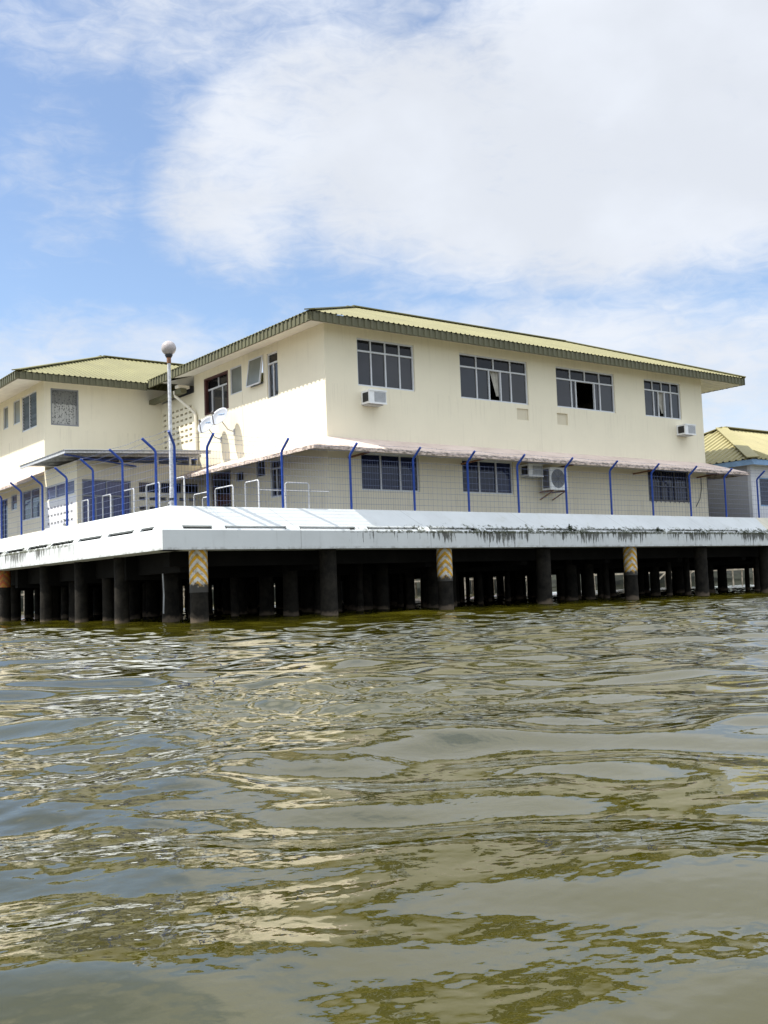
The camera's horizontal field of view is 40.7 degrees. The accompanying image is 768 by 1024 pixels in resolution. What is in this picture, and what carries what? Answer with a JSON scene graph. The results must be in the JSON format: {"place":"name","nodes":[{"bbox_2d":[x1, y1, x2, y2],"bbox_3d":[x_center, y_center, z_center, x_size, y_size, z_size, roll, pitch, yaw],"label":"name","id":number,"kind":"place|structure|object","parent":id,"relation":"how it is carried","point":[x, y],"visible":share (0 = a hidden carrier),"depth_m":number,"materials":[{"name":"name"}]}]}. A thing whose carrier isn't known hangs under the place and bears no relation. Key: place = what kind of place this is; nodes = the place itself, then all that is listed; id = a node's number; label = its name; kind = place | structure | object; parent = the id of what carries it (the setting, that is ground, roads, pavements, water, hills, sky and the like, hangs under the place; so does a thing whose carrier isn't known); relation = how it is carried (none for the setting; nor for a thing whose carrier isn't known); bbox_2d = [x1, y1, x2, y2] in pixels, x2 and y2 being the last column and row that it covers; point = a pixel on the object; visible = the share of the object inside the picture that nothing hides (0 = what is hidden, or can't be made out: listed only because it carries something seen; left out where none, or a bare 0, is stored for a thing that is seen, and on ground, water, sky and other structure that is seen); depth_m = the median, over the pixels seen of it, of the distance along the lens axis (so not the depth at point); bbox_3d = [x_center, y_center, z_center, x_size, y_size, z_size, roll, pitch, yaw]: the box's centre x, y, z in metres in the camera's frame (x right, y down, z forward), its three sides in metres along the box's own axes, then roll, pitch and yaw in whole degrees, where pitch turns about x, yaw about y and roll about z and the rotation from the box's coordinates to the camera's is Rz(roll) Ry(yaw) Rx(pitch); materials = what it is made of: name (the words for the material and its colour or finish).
{"place":"outdoors","nodes":[
{"label":"outdoors","id":0,"kind":"place"},
{"bbox_2d":[0,580,767,1023],"bbox_3d":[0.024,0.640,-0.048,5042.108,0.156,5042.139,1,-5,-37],"label":"water","id":1,"kind":"structure","parent":0,"point":[502,810],"depth_m":3.08,"materials":[{"name":"liquid"}]},
{"bbox_2d":[183,585,274,604],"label":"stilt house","id":2,"kind":"structure","parent":1,"relation":"in","point":[184,594],"depth_m":79.41,"materials":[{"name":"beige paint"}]},
{"bbox_2d":[0,506,767,622],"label":"concrete platform","id":3,"kind":"structure","parent":1,"relation":"in","point":[125,568],"depth_m":31.10,"materials":[{"name":"white paint"}]},
{"bbox_2d":[81,500,88,522],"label":"railing hoop","id":4,"kind":"object","parent":3,"relation":"on","point":[88,511],"visible":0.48,"depth_m":30.25,"materials":[{"name":"white paint"}]},
{"bbox_2d":[102,494,111,518],"bbox_3d":[-7.791,0.104,29.098,0.040,1.200,0.630,1,-5,-37],"label":"railing hoop","id":5,"kind":"object","parent":3,"relation":"on","point":[110,507],"visible":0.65,"depth_m":28.95,"materials":[{"name":"white paint"}]},
{"bbox_2d":[19,449,210,529],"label":"ground floor annexe","id":6,"kind":"structure","parent":3,"relation":"on","point":[64,457],"depth_m":33.95,"materials":[{"name":"beige paint"}]},
{"bbox_2d":[46,479,73,500],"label":"window","id":7,"kind":"structure","parent":6,"relation":"in","point":[62,485],"depth_m":34.40,"materials":[{"name":"grey glass"}]},
{"bbox_2d":[82,479,130,522],"bbox_3d":[-8.976,0.007,33.485,1.650,2.090,0.074,1,-5,-37],"label":"window","id":8,"kind":"structure","parent":6,"relation":"in","point":[87,484],"depth_m":33.50,"materials":[{"name":"blue glass"}]},
{"bbox_2d":[138,481,181,493],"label":"window","id":9,"kind":"structure","parent":6,"relation":"in","point":[163,490],"depth_m":34.59,"materials":[{"name":"grey glass"}]},
{"bbox_2d":[185,483,198,494],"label":"window","id":10,"kind":"structure","parent":6,"relation":"in","point":[194,488],"depth_m":35.39,"materials":[{"name":"black glass"}]},
{"bbox_2d":[125,488,134,510],"bbox_3d":[-6.874,-0.021,27.880,0.040,1.200,0.750,1,-5,-37],"label":"railing hoop","id":11,"kind":"object","parent":3,"relation":"on","point":[133,497],"visible":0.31,"depth_m":27.61,"materials":[{"name":"white paint"}]},
{"bbox_2d":[0,355,262,538],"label":"wing","id":12,"kind":"structure","parent":3,"relation":"on","point":[104,402],"depth_m":36.95,"materials":[{"name":"beige paint"}]},
{"bbox_2d":[2,499,7,538],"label":"window","id":13,"kind":"structure","parent":12,"relation":"in","point":[5,507],"depth_m":38.96,"materials":[{"name":"glass"}]},
{"bbox_2d":[4,406,7,429],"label":"window","id":14,"kind":"structure","parent":12,"relation":"in","point":[5,408],"depth_m":39.11,"materials":[{"name":"grey glass"}]},
{"bbox_2d":[11,493,16,510],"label":"window","id":15,"kind":"structure","parent":12,"relation":"in","point":[15,498],"depth_m":38.13,"materials":[{"name":"grey glass"}]},
{"bbox_2d":[14,399,19,424],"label":"window","id":16,"kind":"structure","parent":12,"relation":"in","point":[16,403],"depth_m":38.07,"materials":[{"name":"grey glass"}]},
{"bbox_2d":[22,391,36,432],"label":"window","id":17,"kind":"structure","parent":12,"relation":"in","point":[29,402],"depth_m":36.89,"materials":[{"name":"grey glass"}]},
{"bbox_2d":[22,487,39,519],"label":"window","id":18,"kind":"structure","parent":12,"relation":"in","point":[25,495],"depth_m":36.55,"materials":[{"name":"grey glass"}]},
{"bbox_2d":[51,388,78,426],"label":"window","id":19,"kind":"structure","parent":12,"relation":"in","point":[64,402],"depth_m":36.09,"materials":[{"name":"glass"}]},
{"bbox_2d":[146,482,160,509],"bbox_3d":[-5.942,-0.147,26.641,0.040,1.200,0.840,1,-5,-37],"label":"railing hoop","id":20,"kind":"object","parent":3,"relation":"on","point":[159,494],"visible":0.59,"depth_m":26.40,"materials":[{"name":"white paint"}]},
{"bbox_2d":[161,341,175,505],"bbox_3d":[-5.324,-1.971,25.798,0.370,4.665,0.370,1,-5,-37],"label":"street lamp","id":21,"kind":"object","parent":3,"relation":"on","point":[168,348],"visible":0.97,"depth_m":25.80,"materials":[{"name":"metal"}]},
{"bbox_2d":[173,476,184,505],"bbox_3d":[-5.073,-0.261,25.536,0.040,1.200,0.720,1,-5,-37],"label":"railing hoop","id":22,"kind":"object","parent":3,"relation":"on","point":[183,477],"visible":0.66,"depth_m":25.28,"materials":[{"name":"white paint"}]},
{"bbox_2d":[193,492,209,505],"bbox_3d":[-5.137,0.031,29.163,0.040,1.160,0.940,1,-5,-37],"label":"railing hoop","id":23,"kind":"object","parent":3,"relation":"on","point":[197,494],"visible":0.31,"depth_m":29.50,"materials":[{"name":"white paint"}]},
{"bbox_2d":[215,485,233,506],"bbox_3d":[-4.329,-0.099,28.089,0.040,1.200,1.040,1,-5,-37],"label":"railing hoop","id":24,"kind":"object","parent":3,"relation":"on","point":[225,487],"visible":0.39,"depth_m":27.90,"materials":[{"name":"white paint"}]},
{"bbox_2d":[245,479,259,506],"bbox_3d":[-3.418,-0.222,26.879,0.040,1.200,0.720,1,-5,-37],"label":"railing hoop","id":25,"kind":"object","parent":3,"relation":"on","point":[258,493],"visible":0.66,"depth_m":26.77,"materials":[{"name":"white paint"}]},
{"bbox_2d":[260,489,329,504],"bbox_3d":[-2.404,-0.095,27.301,2.122,0.934,0.288,1,-5,-34],"label":"rail","id":26,"kind":"object","parent":3,"relation":"on","point":[292,490],"visible":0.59,"depth_m":27.31,"materials":[{"name":"metal"}]},
{"bbox_2d":[285,482,309,507],"bbox_3d":[-2.273,-0.212,27.237,0.760,1.150,0.040,1,-5,-37],"label":"railing hoop","id":27,"kind":"object","parent":3,"relation":"on","point":[298,483],"visible":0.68,"depth_m":27.34,"materials":[{"name":"white paint"}]},
{"bbox_2d":[0,430,767,538],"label":"security fence","id":28,"kind":"object","parent":3,"relation":"on","point":[20,521],"visible":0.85,"depth_m":29.61,"materials":[{"name":"metal"}]},
{"bbox_2d":[416,527,764,535],"bbox_3d":[7.589,0.648,33.590,16.778,0.346,0.207,1,-5,-37],"label":"moss fringe","id":29,"kind":"object","parent":3,"relation":"attached to","point":[610,530],"visible":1,"depth_m":33.41,"materials":[{"name":"plant"}]},
{"bbox_2d":[414,575,551,594],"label":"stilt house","id":30,"kind":"structure","parent":1,"relation":"in","point":[471,579],"depth_m":96.56,"materials":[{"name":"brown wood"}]},
{"bbox_2d":[594,569,743,588],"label":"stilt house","id":31,"kind":"structure","parent":1,"relation":"in","point":[664,574],"depth_m":91.27,"materials":[{"name":"grey concrete"}]},
{"bbox_2d":[0,0,767,432],"label":"sky","id":32,"kind":"structure","parent":0,"point":[199,176],"materials":[{"name":"blue"}]},
{"bbox_2d":[21,568,752,607],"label":"support pillars","id":33,"kind":"structure","parent":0,"point":[619,580],"depth_m":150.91,"materials":[{"name":"black concrete"}]},
{"bbox_2d":[147,305,749,516],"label":"two storey house","id":34,"kind":"structure","parent":0,"point":[461,389],"depth_m":33.08,"materials":[{"name":"beige paint"}]},
{"bbox_2d":[198,416,221,442],"bbox_3d":[-5.746,-2.766,34.194,0.800,0.886,0.562,-1,-4,-14],"label":"satellite dish","id":35,"kind":"object","parent":34,"relation":"attached to","point":[205,425],"visible":0.88,"depth_m":34.31,"materials":[{"name":"white metal"}]},
{"bbox_2d":[204,370,228,415],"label":"window","id":36,"kind":"structure","parent":34,"relation":"in","point":[216,397],"depth_m":35.06,"materials":[{"name":"grey glass"}]},
{"bbox_2d":[213,472,230,506],"bbox_3d":[-5.364,-0.164,34.455,0.055,2.230,1.290,1,-5,-37],"label":"door","id":37,"kind":"structure","parent":34,"relation":"in","point":[224,479],"depth_m":34.43,"materials":[{"name":"grey metal"}]},
{"bbox_2d":[210,407,234,434],"bbox_3d":[-5.211,-2.969,33.487,0.800,0.886,0.562,-1,-4,-14],"label":"satellite dish","id":38,"kind":"object","parent":34,"relation":"attached to","point":[219,415],"visible":0.99,"depth_m":33.59,"materials":[{"name":"white metal"}]},
{"bbox_2d":[230,364,241,394],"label":"window","id":39,"kind":"structure","parent":34,"relation":"in","point":[235,372],"depth_m":33.81,"materials":[{"name":"grey glass"}]},
{"bbox_2d":[236,471,243,481],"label":"window","id":40,"kind":"structure","parent":34,"relation":"in","point":[238,476],"depth_m":33.51,"materials":[{"name":"black glass"}]},
{"bbox_2d":[246,355,262,387],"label":"window","id":41,"kind":"structure","parent":34,"relation":"in","point":[254,371],"depth_m":32.60,"materials":[{"name":"grey glass"}]},
{"bbox_2d":[256,460,264,477],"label":"window","id":42,"kind":"structure","parent":34,"relation":"in","point":[261,470],"depth_m":32.46,"materials":[{"name":"black glass"}]},
{"bbox_2d":[267,351,277,397],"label":"window","id":43,"kind":"structure","parent":34,"relation":"in","point":[272,357],"depth_m":32.00,"materials":[{"name":"grey glass"}]},
{"bbox_2d":[270,459,280,497],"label":"window","id":44,"kind":"structure","parent":34,"relation":"in","point":[277,463],"depth_m":31.71,"materials":[{"name":"grey glass"}]},
{"bbox_2d":[361,389,386,406],"bbox_3d":[-0.290,-3.324,30.238,0.650,0.432,0.416,1,-5,-37],"label":"air conditioner","id":45,"kind":"object","parent":34,"relation":"attached to","point":[373,398],"visible":1,"depth_m":30.08,"materials":[{"name":"white paint"}]},
{"bbox_2d":[356,338,413,390],"bbox_3d":[0.026,-4.385,30.952,2.140,1.430,0.074,1,-5,-37],"label":"window","id":46,"kind":"structure","parent":34,"relation":"in","point":[380,364],"depth_m":30.95,"materials":[{"name":"grey glass"}]},
{"bbox_2d":[361,453,418,491],"bbox_3d":[0.159,-1.158,30.725,2.170,1.105,0.070,1,-5,-37],"label":"window","id":47,"kind":"structure","parent":34,"relation":"in","point":[398,460],"depth_m":30.72,"materials":[{"name":"glass"}]},
{"bbox_2d":[462,459,512,494],"bbox_3d":[3.280,-1.106,33.068,2.195,1.070,0.070,1,-5,-37],"label":"window","id":48,"kind":"structure","parent":34,"relation":"in","point":[483,483],"depth_m":33.14,"materials":[{"name":"black glass"}]},
{"bbox_2d":[459,353,527,404],"bbox_3d":[3.523,-4.285,33.621,2.990,1.450,0.151,1,-5,-37],"label":"window","id":49,"kind":"structure","parent":34,"relation":"in","point":[511,387],"depth_m":33.68,"materials":[{"name":"grey glass"}]},
{"bbox_2d":[520,463,543,478],"bbox_3d":[4.837,-1.339,33.894,0.680,0.442,0.416,1,-5,-37],"label":"air conditioner","id":50,"kind":"object","parent":34,"relation":"attached to","point":[538,472],"visible":0.95,"depth_m":33.73,"materials":[{"name":"white paint"}]},
{"bbox_2d":[539,467,567,500],"bbox_3d":[5.629,-0.952,34.313,0.947,1.084,0.645,1,-5,-37],"label":"outdoor unit","id":51,"kind":"object","parent":34,"relation":"attached to","point":[556,485],"visible":0.95,"depth_m":33.99,"materials":[{"name":"white paint"}]},
{"bbox_2d":[555,366,614,412],"bbox_3d":[7.017,-4.251,36.200,2.985,1.410,0.074,1,-5,-37],"label":"window","id":52,"kind":"structure","parent":34,"relation":"in","point":[566,378],"depth_m":36.23,"materials":[{"name":"grey glass"}]},
{"bbox_2d":[644,379,680,419],"bbox_3d":[10.356,-4.194,38.755,2.125,1.390,0.151,1,-5,-37],"label":"window","id":53,"kind":"structure","parent":34,"relation":"in","point":[664,395],"depth_m":38.81,"materials":[{"name":"grey glass"}]},
{"bbox_2d":[648,470,689,502],"bbox_3d":[10.564,-0.937,38.471,2.355,1.219,0.151,1,-5,-37],"label":"window","id":54,"kind":"structure","parent":34,"relation":"in","point":[670,492],"depth_m":38.54,"materials":[{"name":"grey glass"}]},
{"bbox_2d":[676,424,695,436],"bbox_3d":[11.398,-3.075,39.009,0.660,0.422,0.416,1,-5,-37],"label":"air conditioner","id":55,"kind":"object","parent":34,"relation":"attached to","point":[686,430],"visible":1,"depth_m":38.85,"materials":[{"name":"white paint"}]},
{"bbox_2d":[704,426,767,517],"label":"yellow roofed house","id":56,"kind":"structure","parent":0,"point":[742,449],"depth_m":41.82,"materials":[{"name":"blue paint"}]},
{"bbox_2d":[759,478,767,505],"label":"window","id":57,"kind":"structure","parent":56,"relation":"in","point":[763,496],"depth_m":41.49,"materials":[{"name":"grey glass"}]}
]}

